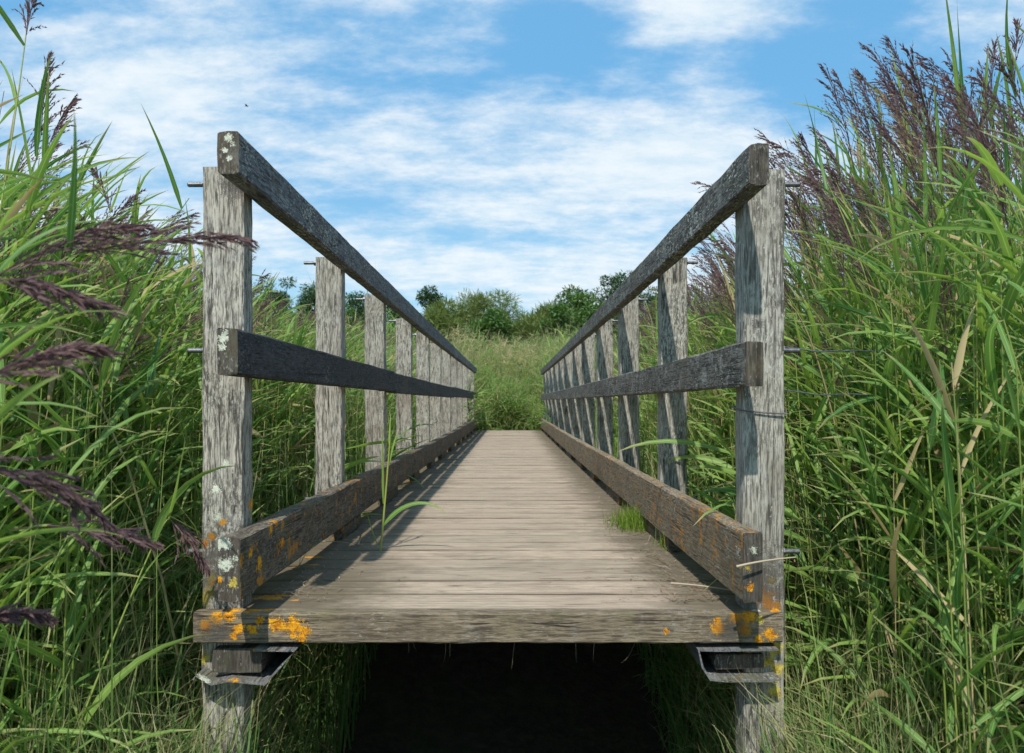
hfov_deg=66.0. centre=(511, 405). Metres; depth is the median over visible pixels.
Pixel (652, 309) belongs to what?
willow bush
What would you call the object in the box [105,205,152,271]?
reed
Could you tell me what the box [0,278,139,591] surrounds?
reed
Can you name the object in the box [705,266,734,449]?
reed
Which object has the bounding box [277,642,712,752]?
ground
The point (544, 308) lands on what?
willow bush
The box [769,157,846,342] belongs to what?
reed
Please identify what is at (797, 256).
reed
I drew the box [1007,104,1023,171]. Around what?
reed
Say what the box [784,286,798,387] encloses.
reed
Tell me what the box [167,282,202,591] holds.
reed
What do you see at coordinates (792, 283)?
reed
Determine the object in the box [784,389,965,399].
fence wire
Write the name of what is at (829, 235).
reed
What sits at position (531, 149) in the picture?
sky
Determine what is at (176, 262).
reed
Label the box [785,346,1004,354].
fence wire
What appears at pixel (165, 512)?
reed
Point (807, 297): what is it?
reed
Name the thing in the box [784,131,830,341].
reed
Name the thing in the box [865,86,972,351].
reed
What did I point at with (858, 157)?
reed
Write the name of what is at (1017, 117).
reed
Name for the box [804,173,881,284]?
reed
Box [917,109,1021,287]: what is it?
reed
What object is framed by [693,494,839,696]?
reed
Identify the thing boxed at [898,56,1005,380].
reed
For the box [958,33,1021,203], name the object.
reed
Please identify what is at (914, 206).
reed
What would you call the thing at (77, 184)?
reed
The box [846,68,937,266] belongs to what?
reed
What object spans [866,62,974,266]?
reed
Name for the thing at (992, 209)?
reed
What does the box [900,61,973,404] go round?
reed
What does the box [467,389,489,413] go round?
reed
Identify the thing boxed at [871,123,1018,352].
reed
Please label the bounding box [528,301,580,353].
bush
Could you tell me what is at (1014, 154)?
reed
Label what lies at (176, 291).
reed
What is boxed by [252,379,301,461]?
reed
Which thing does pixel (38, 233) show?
reed
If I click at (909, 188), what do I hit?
reed
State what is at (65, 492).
reed
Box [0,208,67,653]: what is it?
reed
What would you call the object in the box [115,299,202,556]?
reed
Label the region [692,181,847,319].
reed
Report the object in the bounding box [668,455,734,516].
reed
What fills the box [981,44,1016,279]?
reed
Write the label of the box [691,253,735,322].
reed
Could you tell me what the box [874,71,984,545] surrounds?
reed
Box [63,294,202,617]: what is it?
reed
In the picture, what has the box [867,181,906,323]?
reed
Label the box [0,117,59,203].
reed
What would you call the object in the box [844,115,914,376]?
reed
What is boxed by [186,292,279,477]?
reed
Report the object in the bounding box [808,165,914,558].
reed
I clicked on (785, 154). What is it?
reed
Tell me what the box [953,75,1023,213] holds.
reed
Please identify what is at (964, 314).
reed
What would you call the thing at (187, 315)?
reed
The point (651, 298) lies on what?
tree
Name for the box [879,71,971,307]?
reed
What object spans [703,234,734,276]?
reed
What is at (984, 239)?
reed
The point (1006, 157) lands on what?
reed
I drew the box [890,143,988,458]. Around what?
reed
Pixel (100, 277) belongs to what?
reed
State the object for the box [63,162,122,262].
reed
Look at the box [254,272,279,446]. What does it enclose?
reed
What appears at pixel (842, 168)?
reed
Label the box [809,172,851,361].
reed
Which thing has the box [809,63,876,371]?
reed
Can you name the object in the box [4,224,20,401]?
reed
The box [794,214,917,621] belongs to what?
reed
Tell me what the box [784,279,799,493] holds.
reed
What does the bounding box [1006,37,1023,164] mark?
reed
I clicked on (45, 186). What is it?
reed
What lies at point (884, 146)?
reed
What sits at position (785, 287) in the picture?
reed
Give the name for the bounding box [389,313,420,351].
willow bush
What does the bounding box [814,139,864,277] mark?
reed
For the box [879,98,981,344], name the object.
reed
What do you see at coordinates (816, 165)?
reed
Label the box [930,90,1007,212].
reed
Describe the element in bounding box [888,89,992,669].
reed
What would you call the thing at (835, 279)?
reed
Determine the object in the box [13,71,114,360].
reed
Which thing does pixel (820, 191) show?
reed
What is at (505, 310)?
willow bush
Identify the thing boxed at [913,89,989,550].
reed
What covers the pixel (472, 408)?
reeds
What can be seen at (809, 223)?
reed
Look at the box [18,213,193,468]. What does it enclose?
reed
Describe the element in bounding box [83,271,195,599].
reed
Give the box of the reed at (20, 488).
[3,216,102,706]
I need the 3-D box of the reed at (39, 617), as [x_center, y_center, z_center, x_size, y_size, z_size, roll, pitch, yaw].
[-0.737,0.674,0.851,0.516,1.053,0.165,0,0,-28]
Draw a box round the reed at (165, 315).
[129,266,202,619]
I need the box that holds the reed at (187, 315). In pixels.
[84,312,202,663]
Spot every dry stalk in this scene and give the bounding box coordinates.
[671,582,728,589]
[736,557,795,567]
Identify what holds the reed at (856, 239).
on the ground at (489, 697)
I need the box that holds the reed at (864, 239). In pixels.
[808,172,892,585]
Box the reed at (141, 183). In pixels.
[53,166,171,480]
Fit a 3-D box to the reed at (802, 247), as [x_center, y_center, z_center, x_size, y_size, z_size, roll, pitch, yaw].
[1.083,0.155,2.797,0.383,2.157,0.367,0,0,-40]
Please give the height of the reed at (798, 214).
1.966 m
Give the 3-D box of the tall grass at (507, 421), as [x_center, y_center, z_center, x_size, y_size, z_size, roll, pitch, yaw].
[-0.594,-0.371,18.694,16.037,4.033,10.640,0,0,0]
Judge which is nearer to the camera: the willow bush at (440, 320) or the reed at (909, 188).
the reed at (909, 188)
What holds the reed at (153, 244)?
on the ground at (489, 697)
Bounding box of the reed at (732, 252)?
[714,240,785,416]
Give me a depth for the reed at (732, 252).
3.06 m
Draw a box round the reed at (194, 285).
[188,271,202,305]
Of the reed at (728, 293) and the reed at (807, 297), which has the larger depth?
the reed at (728, 293)
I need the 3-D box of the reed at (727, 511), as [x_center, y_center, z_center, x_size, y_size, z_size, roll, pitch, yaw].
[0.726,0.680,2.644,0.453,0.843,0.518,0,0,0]
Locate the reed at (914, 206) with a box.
[893,188,1019,724]
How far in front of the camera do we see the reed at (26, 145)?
2.79 m
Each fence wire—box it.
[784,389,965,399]
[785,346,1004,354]
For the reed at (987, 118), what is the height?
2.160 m
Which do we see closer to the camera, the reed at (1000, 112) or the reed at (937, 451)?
the reed at (937, 451)
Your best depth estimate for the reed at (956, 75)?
2.32 m
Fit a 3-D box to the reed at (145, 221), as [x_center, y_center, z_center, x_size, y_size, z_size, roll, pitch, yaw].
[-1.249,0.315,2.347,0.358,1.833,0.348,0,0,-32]
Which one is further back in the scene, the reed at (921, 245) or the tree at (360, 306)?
the tree at (360, 306)
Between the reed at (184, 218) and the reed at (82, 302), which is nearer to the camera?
the reed at (82, 302)
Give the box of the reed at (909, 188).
[897,104,990,303]
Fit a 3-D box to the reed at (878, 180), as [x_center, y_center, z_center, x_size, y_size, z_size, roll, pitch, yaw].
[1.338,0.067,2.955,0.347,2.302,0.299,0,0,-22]
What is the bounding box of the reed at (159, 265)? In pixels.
[107,258,185,496]
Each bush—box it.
[253,289,289,325]
[268,308,314,329]
[345,305,363,336]
[356,318,393,353]
[386,306,400,327]
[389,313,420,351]
[412,295,470,351]
[450,287,503,338]
[455,305,526,356]
[488,289,531,329]
[504,309,554,354]
[527,299,580,326]
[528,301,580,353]
[579,299,617,348]
[639,293,657,342]
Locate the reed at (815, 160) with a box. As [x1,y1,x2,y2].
[798,139,854,307]
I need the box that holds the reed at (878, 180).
[840,112,905,329]
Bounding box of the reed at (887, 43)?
[853,35,934,291]
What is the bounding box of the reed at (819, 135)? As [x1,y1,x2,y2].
[806,125,890,313]
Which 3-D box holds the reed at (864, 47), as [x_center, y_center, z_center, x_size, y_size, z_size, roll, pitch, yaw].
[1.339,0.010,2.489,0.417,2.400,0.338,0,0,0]
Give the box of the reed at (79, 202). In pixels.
[47,167,138,318]
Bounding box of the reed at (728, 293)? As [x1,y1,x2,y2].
[699,274,735,424]
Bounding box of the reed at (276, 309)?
[263,299,286,335]
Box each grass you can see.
[0,236,505,752]
[392,314,617,429]
[518,212,1023,752]
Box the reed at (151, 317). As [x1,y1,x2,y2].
[136,220,196,556]
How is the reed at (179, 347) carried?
on the ground at (489, 697)
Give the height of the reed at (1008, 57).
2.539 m
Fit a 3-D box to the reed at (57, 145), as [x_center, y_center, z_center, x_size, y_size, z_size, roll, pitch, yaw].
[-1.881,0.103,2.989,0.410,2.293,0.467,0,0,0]
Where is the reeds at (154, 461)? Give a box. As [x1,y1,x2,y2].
[0,83,429,752]
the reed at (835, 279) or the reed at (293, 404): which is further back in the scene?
the reed at (293, 404)
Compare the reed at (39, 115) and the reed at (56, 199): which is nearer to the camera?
the reed at (39, 115)
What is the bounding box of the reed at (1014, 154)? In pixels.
[998,127,1021,204]
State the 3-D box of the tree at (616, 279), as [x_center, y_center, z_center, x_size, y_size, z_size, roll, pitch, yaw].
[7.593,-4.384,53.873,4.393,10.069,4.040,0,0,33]
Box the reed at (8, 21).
[0,0,46,213]
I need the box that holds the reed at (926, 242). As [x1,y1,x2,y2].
[908,200,972,427]
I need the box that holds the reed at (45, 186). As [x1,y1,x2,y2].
[25,139,90,228]
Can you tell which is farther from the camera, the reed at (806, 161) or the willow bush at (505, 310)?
the willow bush at (505, 310)
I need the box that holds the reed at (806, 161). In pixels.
[783,137,892,315]
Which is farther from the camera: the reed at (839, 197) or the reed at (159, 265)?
the reed at (839, 197)
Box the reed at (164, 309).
[118,286,178,485]
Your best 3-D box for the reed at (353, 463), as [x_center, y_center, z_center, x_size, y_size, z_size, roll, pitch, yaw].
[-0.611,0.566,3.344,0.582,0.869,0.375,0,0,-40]
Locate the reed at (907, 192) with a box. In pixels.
[887,128,933,292]
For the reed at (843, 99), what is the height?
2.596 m
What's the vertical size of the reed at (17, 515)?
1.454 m
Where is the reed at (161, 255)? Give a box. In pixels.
[149,223,202,293]
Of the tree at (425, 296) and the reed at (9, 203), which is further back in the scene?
the tree at (425, 296)
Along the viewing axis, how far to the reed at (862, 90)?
3.20 m
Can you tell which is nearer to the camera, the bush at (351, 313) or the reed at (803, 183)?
the reed at (803, 183)
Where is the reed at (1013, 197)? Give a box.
[952,113,1022,240]
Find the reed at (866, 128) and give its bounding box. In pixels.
[832,87,909,320]
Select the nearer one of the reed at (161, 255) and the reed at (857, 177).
the reed at (857, 177)
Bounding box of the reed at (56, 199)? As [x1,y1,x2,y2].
[2,80,81,212]
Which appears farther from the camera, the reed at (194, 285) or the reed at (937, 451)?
the reed at (194, 285)
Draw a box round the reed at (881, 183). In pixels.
[829,129,914,315]
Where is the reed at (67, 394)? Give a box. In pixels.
[10,273,188,743]
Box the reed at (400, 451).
[386,424,436,487]
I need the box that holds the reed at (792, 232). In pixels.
[784,164,821,311]
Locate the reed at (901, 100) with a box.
[876,62,1017,486]
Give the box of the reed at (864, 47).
[858,41,970,557]
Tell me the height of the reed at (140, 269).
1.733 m
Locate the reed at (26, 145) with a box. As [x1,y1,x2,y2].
[12,72,96,303]
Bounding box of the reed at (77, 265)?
[0,189,146,665]
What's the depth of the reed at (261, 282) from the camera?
3.27 m
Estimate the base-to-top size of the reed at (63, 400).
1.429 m
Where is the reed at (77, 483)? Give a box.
[38,332,163,688]
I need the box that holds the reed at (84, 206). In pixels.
[0,157,143,679]
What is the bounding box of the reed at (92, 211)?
[66,175,124,482]
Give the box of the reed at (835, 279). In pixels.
[785,193,868,524]
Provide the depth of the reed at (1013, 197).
2.36 m
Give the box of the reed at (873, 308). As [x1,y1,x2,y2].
[795,170,932,603]
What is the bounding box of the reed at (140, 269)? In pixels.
[92,265,151,383]
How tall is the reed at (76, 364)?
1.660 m
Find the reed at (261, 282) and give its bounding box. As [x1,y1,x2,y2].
[195,269,272,441]
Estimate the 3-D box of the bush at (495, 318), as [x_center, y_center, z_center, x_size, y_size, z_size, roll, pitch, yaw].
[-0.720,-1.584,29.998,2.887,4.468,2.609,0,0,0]
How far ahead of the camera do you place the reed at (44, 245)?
1.88 m
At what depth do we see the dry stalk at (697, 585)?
2.10 m
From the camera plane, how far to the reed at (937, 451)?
1.84 m
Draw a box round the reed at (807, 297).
[786,289,839,592]
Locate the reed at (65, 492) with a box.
[0,374,125,542]
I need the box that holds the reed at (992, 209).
[953,102,993,210]
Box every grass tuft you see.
[597,498,647,534]
[651,534,673,551]
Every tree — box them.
[255,276,297,324]
[294,280,315,320]
[345,291,366,323]
[416,285,445,318]
[553,284,598,333]
[590,270,646,352]
[640,286,657,318]
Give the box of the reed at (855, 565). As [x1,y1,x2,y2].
[708,252,882,681]
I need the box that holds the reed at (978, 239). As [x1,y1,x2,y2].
[938,110,999,317]
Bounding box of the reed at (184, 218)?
[61,209,200,390]
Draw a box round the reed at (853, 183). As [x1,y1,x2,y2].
[839,177,954,505]
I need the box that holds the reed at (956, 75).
[923,0,994,449]
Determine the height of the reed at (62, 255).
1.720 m
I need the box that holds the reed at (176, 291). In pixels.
[71,258,198,577]
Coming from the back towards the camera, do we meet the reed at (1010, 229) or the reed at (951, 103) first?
the reed at (951, 103)
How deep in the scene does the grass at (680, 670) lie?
1.90 m
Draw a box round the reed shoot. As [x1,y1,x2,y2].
[366,414,445,550]
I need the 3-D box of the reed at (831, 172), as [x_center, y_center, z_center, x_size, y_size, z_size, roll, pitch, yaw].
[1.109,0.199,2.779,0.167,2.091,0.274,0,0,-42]
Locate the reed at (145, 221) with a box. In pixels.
[24,208,158,632]
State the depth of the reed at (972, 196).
1.77 m
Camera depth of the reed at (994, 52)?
2.90 m
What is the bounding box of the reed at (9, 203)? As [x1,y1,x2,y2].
[0,139,130,346]
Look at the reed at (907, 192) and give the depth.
3.06 m
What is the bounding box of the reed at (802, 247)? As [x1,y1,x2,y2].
[784,151,851,337]
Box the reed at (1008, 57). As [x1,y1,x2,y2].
[929,0,1023,287]
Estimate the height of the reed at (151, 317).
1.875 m
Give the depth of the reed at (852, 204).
2.72 m
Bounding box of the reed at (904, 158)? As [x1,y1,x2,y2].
[883,122,937,285]
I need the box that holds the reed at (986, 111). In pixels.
[930,103,993,380]
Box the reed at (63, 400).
[14,336,140,553]
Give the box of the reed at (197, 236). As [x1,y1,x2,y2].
[0,112,259,416]
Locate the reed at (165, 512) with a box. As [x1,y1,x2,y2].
[68,442,238,752]
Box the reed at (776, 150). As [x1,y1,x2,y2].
[753,127,858,346]
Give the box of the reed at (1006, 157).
[910,49,1022,256]
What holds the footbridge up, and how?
on the ground at (489, 697)
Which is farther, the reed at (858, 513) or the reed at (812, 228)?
the reed at (812, 228)
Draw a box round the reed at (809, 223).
[785,199,858,291]
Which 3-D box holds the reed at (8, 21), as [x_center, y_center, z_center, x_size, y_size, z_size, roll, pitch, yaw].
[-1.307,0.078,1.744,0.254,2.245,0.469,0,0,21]
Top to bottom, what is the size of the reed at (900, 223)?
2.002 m
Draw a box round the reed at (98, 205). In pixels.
[87,190,125,250]
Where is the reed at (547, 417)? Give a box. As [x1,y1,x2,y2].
[536,411,552,429]
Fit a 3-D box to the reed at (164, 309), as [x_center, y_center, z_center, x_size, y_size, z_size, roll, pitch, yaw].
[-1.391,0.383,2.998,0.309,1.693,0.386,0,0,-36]
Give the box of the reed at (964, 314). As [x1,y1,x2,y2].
[874,42,1006,619]
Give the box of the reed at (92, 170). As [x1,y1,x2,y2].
[87,161,191,369]
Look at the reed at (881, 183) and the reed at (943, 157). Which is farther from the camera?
the reed at (881, 183)
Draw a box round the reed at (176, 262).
[157,255,198,276]
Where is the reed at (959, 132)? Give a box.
[944,127,1021,322]
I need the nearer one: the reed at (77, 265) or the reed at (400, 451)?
the reed at (77, 265)
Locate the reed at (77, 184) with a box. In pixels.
[21,155,122,269]
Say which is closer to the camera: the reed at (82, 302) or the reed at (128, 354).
the reed at (82, 302)
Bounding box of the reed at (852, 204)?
[831,163,929,371]
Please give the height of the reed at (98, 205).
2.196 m
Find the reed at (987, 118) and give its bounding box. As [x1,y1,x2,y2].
[898,59,1022,662]
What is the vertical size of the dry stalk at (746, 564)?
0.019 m
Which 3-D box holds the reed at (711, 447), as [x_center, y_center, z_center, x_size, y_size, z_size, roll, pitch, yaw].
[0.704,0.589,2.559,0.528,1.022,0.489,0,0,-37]
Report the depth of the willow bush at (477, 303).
41.26 m
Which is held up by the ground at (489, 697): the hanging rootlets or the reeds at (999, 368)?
the reeds at (999, 368)
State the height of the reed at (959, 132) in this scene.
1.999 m
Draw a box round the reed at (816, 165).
[796,113,844,266]
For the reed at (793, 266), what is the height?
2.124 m
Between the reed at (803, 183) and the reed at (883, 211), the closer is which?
the reed at (803, 183)
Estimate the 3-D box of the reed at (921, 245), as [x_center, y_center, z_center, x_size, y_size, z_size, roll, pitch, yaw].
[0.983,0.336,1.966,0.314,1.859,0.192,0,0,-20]
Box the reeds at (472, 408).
[295,301,646,431]
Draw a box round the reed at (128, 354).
[34,260,201,684]
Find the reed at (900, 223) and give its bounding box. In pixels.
[805,142,915,642]
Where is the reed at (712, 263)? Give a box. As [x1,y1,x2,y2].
[697,247,735,327]
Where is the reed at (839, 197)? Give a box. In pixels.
[826,169,855,304]
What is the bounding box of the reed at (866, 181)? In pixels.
[861,144,894,317]
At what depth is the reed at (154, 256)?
2.78 m
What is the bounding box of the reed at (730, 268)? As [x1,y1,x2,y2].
[716,254,734,295]
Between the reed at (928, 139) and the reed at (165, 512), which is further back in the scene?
the reed at (928, 139)
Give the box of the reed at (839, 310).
[810,204,845,356]
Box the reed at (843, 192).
[797,182,876,447]
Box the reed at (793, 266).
[784,215,832,409]
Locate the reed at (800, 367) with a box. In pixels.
[784,336,832,651]
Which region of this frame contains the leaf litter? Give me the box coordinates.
[255,432,732,602]
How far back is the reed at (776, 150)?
2.97 m
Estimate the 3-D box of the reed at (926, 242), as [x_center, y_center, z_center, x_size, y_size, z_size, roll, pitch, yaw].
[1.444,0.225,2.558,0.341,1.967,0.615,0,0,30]
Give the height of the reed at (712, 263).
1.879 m
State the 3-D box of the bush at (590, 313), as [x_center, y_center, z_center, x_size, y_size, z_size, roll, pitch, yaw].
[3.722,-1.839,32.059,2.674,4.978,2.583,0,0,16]
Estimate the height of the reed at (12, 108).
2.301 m
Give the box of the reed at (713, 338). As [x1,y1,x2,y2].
[690,321,729,493]
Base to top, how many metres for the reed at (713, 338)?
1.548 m
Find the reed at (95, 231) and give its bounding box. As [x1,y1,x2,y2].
[0,220,159,276]
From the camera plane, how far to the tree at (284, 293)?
59.71 m
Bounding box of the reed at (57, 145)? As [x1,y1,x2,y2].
[12,142,65,246]
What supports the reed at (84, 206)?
on the ground at (489, 697)
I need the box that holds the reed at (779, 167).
[770,156,853,328]
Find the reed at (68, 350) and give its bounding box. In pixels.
[0,311,140,387]
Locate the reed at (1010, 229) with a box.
[934,140,1023,722]
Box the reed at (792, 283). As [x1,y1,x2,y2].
[784,251,810,445]
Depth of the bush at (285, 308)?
49.71 m
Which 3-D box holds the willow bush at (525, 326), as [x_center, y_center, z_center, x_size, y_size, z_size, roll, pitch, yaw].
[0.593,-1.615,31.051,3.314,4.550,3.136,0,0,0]
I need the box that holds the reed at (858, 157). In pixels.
[841,71,906,322]
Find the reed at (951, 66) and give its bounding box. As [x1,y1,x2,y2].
[933,48,1022,353]
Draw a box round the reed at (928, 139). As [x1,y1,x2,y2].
[916,128,1017,456]
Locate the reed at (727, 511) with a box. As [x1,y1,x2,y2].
[683,486,735,519]
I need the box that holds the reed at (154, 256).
[108,223,202,484]
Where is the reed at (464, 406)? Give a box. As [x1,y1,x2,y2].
[463,380,481,417]
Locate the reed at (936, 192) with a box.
[900,155,982,237]
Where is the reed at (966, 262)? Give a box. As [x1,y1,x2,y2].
[930,125,989,458]
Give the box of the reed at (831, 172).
[785,164,858,422]
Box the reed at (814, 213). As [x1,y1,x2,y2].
[793,177,843,349]
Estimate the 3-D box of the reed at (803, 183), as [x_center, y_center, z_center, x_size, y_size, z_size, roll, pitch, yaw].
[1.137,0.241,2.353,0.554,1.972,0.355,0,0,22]
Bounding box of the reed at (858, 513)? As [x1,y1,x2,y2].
[784,296,877,681]
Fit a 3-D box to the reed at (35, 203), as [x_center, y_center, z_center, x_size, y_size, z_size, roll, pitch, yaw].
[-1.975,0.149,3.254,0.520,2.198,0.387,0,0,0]
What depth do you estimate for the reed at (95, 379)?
2.59 m
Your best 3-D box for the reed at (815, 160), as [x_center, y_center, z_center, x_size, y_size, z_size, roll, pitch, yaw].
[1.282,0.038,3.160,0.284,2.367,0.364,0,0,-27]
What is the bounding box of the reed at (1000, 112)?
[984,93,1022,333]
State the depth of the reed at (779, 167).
3.22 m
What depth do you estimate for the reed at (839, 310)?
2.65 m
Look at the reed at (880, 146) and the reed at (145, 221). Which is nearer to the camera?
the reed at (145, 221)
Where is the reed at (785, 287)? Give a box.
[784,279,809,488]
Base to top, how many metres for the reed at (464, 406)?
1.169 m
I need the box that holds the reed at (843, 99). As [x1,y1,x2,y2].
[790,68,871,226]
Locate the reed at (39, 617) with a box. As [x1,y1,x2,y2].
[0,527,91,630]
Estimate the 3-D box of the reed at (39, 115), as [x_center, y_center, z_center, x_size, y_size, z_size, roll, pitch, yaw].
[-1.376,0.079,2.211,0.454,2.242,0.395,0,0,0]
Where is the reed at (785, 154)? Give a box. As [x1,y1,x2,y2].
[763,131,1021,595]
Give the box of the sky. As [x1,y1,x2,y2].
[0,0,1023,321]
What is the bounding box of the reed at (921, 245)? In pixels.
[867,178,962,690]
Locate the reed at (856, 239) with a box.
[828,194,889,512]
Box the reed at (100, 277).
[2,266,115,625]
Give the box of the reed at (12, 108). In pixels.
[0,89,71,299]
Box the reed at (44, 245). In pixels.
[0,229,70,712]
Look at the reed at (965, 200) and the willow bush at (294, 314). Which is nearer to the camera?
the reed at (965, 200)
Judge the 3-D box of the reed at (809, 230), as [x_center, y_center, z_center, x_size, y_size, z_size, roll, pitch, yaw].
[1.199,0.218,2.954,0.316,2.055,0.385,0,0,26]
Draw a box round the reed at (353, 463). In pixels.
[345,439,397,515]
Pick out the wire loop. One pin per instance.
(734, 407)
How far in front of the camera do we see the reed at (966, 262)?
2.47 m
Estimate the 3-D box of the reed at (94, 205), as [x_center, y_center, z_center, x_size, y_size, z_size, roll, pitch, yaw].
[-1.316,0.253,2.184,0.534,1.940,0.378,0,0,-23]
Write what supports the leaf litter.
on the footbridge
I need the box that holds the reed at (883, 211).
[863,178,891,265]
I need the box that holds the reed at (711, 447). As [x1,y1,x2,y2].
[618,432,793,601]
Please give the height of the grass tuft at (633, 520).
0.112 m
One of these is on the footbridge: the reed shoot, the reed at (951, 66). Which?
the reed shoot
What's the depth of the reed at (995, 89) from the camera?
2.57 m
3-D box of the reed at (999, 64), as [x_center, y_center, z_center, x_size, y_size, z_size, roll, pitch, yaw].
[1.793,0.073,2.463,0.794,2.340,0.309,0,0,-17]
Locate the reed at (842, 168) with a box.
[812,145,894,296]
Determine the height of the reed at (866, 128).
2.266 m
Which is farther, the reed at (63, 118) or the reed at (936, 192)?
the reed at (936, 192)
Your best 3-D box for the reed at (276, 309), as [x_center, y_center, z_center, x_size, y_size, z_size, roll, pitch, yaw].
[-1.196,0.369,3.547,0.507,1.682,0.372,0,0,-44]
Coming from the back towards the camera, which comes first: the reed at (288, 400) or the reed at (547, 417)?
the reed at (547, 417)
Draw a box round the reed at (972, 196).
[941,73,1023,564]
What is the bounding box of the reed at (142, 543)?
[0,407,173,567]
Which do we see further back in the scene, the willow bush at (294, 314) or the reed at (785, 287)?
the willow bush at (294, 314)
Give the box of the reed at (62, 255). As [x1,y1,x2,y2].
[14,235,161,631]
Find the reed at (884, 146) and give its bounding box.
[865,107,913,269]
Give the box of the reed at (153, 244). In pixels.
[68,233,173,372]
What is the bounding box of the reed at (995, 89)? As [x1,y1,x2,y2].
[980,51,1018,267]
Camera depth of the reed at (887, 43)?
3.10 m
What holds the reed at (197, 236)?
on the ground at (489, 697)
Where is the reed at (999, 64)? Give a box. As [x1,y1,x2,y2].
[990,56,1023,160]
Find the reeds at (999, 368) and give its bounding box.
[595,128,1023,752]
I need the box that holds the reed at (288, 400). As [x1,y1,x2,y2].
[254,322,315,419]
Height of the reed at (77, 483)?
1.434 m
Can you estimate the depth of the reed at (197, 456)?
2.98 m
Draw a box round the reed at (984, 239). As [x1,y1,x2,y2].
[927,9,1017,618]
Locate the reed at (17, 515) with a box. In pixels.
[0,333,83,675]
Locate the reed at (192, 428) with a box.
[144,331,202,631]
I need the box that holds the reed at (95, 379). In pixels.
[70,265,171,603]
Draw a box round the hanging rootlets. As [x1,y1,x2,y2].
[308,642,663,668]
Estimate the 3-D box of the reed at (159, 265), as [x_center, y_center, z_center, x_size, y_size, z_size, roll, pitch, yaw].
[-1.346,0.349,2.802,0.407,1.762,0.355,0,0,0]
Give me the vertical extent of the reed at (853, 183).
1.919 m
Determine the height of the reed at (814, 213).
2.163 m
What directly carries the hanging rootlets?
hanging from the footbridge
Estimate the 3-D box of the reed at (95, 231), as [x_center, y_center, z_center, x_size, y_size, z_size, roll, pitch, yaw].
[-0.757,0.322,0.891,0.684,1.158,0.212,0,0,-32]
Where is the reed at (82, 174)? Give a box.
[29,122,111,346]
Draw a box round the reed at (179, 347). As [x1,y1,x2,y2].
[74,247,257,687]
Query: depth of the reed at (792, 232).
3.62 m
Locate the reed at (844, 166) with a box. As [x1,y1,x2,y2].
[831,118,863,282]
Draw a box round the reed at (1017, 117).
[972,99,1023,137]
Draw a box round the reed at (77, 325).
[67,194,175,468]
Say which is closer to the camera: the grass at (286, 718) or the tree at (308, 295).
the grass at (286, 718)
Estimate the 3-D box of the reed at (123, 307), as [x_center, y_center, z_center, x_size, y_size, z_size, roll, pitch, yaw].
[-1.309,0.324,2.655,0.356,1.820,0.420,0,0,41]
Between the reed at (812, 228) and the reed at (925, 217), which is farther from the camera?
the reed at (812, 228)
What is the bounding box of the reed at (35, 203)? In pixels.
[20,172,50,226]
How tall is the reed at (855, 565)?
1.497 m
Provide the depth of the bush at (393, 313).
51.74 m
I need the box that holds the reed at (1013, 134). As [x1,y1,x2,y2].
[995,105,1023,170]
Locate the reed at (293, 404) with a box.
[255,387,314,466]
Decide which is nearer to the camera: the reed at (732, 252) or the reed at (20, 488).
the reed at (20, 488)
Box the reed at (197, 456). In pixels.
[187,338,281,572]
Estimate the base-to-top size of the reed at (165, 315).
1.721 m
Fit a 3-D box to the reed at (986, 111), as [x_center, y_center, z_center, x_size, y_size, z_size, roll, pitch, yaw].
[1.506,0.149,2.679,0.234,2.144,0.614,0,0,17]
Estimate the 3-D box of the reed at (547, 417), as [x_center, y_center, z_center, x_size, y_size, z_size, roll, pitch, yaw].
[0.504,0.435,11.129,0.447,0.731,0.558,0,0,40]
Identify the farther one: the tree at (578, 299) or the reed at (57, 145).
the tree at (578, 299)
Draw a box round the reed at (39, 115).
[14,50,129,387]
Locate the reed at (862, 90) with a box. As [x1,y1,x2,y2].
[842,68,895,270]
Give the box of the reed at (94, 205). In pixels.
[7,167,137,398]
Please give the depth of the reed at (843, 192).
2.78 m
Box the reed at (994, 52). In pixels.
[926,37,1007,270]
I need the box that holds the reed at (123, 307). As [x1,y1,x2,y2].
[79,253,189,498]
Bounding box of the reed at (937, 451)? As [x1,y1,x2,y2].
[878,255,984,752]
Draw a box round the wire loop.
[732,406,787,413]
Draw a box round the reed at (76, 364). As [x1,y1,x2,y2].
[20,265,176,638]
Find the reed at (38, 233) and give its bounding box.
[0,204,67,660]
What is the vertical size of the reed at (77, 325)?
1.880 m
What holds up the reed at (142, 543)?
on the ground at (489, 697)
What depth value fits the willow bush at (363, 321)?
43.43 m
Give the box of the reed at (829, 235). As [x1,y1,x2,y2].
[784,159,832,371]
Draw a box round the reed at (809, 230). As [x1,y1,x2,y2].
[795,209,862,519]
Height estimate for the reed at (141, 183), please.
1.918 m
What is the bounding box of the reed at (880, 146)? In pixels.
[869,90,913,297]
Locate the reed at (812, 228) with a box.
[787,189,837,273]
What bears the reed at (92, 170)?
on the ground at (489, 697)
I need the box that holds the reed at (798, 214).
[784,187,836,380]
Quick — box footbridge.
[187,131,800,752]
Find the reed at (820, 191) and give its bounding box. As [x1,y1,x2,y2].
[783,94,868,345]
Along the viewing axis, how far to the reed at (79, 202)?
3.06 m
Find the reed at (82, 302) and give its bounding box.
[0,194,127,422]
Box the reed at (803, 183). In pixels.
[796,178,891,379]
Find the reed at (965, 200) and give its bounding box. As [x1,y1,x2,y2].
[888,65,1023,464]
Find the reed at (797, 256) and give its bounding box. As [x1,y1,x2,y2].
[786,215,816,312]

